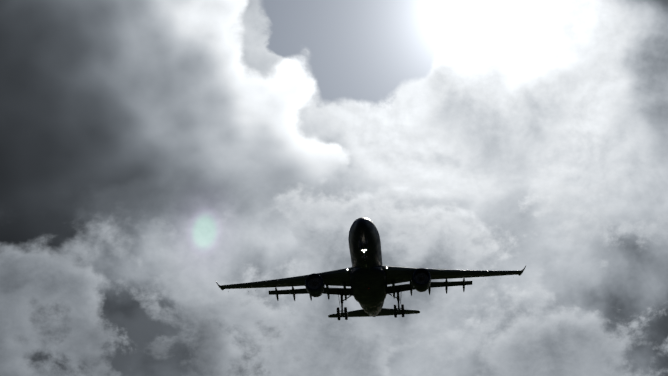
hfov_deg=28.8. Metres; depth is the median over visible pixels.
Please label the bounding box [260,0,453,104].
sky
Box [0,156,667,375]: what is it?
cloud
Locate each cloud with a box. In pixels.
[0,0,667,375]
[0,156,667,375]
[81,180,222,375]
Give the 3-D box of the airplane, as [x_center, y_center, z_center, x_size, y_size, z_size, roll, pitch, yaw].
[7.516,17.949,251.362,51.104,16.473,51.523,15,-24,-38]
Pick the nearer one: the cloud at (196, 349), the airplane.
the airplane
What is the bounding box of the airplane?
[216,217,525,319]

